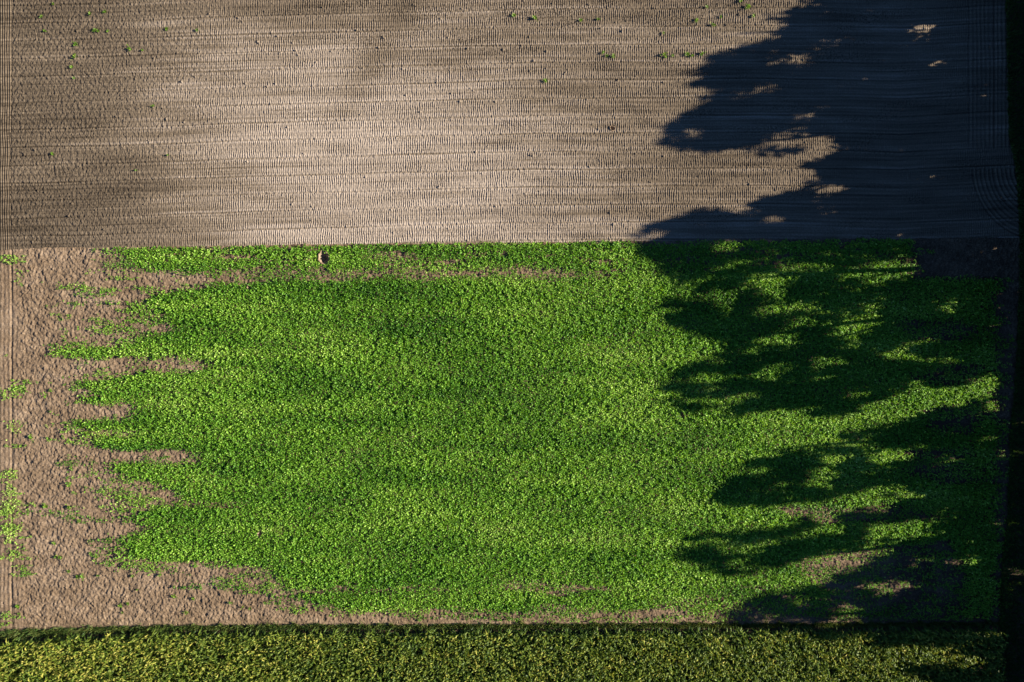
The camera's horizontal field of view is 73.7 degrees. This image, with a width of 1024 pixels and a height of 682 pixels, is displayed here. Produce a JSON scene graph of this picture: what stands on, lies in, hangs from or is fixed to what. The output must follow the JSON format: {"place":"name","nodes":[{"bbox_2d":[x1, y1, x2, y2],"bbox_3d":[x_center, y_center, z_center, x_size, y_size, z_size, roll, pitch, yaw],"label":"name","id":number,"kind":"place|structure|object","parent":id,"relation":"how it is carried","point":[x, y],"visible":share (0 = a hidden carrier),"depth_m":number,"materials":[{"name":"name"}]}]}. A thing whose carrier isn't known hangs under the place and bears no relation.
{"place":"outdoors","nodes":[
{"label":"outdoors","id":0,"kind":"place"},
{"bbox_2d":[0,625,1008,681],"bbox_3d":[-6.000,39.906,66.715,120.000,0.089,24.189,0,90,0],"label":"maize field","id":1,"kind":"structure","parent":0,"point":[527,631],"depth_m":66.72,"materials":[{"name":"plant"}]},
{"bbox_2d":[0,619,1006,641],"bbox_3d":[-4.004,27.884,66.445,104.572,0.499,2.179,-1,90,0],"label":"margin grass","id":2,"kind":"structure","parent":1,"relation":"on","point":[97,630],"depth_m":66.54,"materials":[{"name":"green plant"}]},
{"bbox_2d":[0,0,1023,249],"bbox_3d":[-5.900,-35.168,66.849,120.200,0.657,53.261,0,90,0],"label":"tilled field","id":3,"kind":"structure","parent":0,"point":[282,122],"depth_m":66.67,"materials":[{"name":"soil"}]},
{"bbox_2d":[609,125,615,131],"bbox_3d":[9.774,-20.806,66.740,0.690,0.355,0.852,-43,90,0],"label":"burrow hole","id":4,"kind":"object","parent":3,"relation":"in","point":[612,128],"visible":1,"depth_m":66.67,"materials":[{"name":"soil"}]},
{"bbox_2d":[0,237,1023,637],"bbox_3d":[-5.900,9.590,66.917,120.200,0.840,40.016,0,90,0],"label":"crop field","id":5,"kind":"structure","parent":0,"point":[52,593],"depth_m":66.70,"materials":[{"name":"soil"}]},
{"bbox_2d":[257,529,264,537],"bbox_3d":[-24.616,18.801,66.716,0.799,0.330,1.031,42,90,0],"label":"burrow hole","id":6,"kind":"object","parent":5,"relation":"in","point":[260,533],"visible":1,"depth_m":66.70,"materials":[{"name":"soil"}]},
{"bbox_2d":[317,248,330,266],"bbox_3d":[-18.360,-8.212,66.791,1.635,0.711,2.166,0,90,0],"label":"burrow hole","id":7,"kind":"object","parent":5,"relation":"in","point":[321,255],"visible":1,"depth_m":66.67,"materials":[{"name":"soil"}]},
{"bbox_2d":[44,614,909,629],"bbox_3d":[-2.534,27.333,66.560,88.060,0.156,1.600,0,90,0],"label":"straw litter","id":8,"kind":"object","parent":5,"relation":"on","point":[497,625],"visible":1,"depth_m":66.59,"materials":[{"name":"beige plant"}]},
{"bbox_2d":[0,237,1020,627],"bbox_3d":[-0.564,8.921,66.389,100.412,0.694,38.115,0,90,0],"label":"cover crop","id":9,"kind":"object","parent":5,"relation":"on","point":[874,453],"visible":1,"depth_m":66.49,"materials":[{"name":"green plant"}]},
{"bbox_2d":[998,0,1023,681],"bbox_3d":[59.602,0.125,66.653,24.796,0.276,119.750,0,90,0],"label":"grass verge","id":10,"kind":"object","parent":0,"point":[1019,419],"depth_m":66.61,"materials":[{"name":"plant"}]}
]}

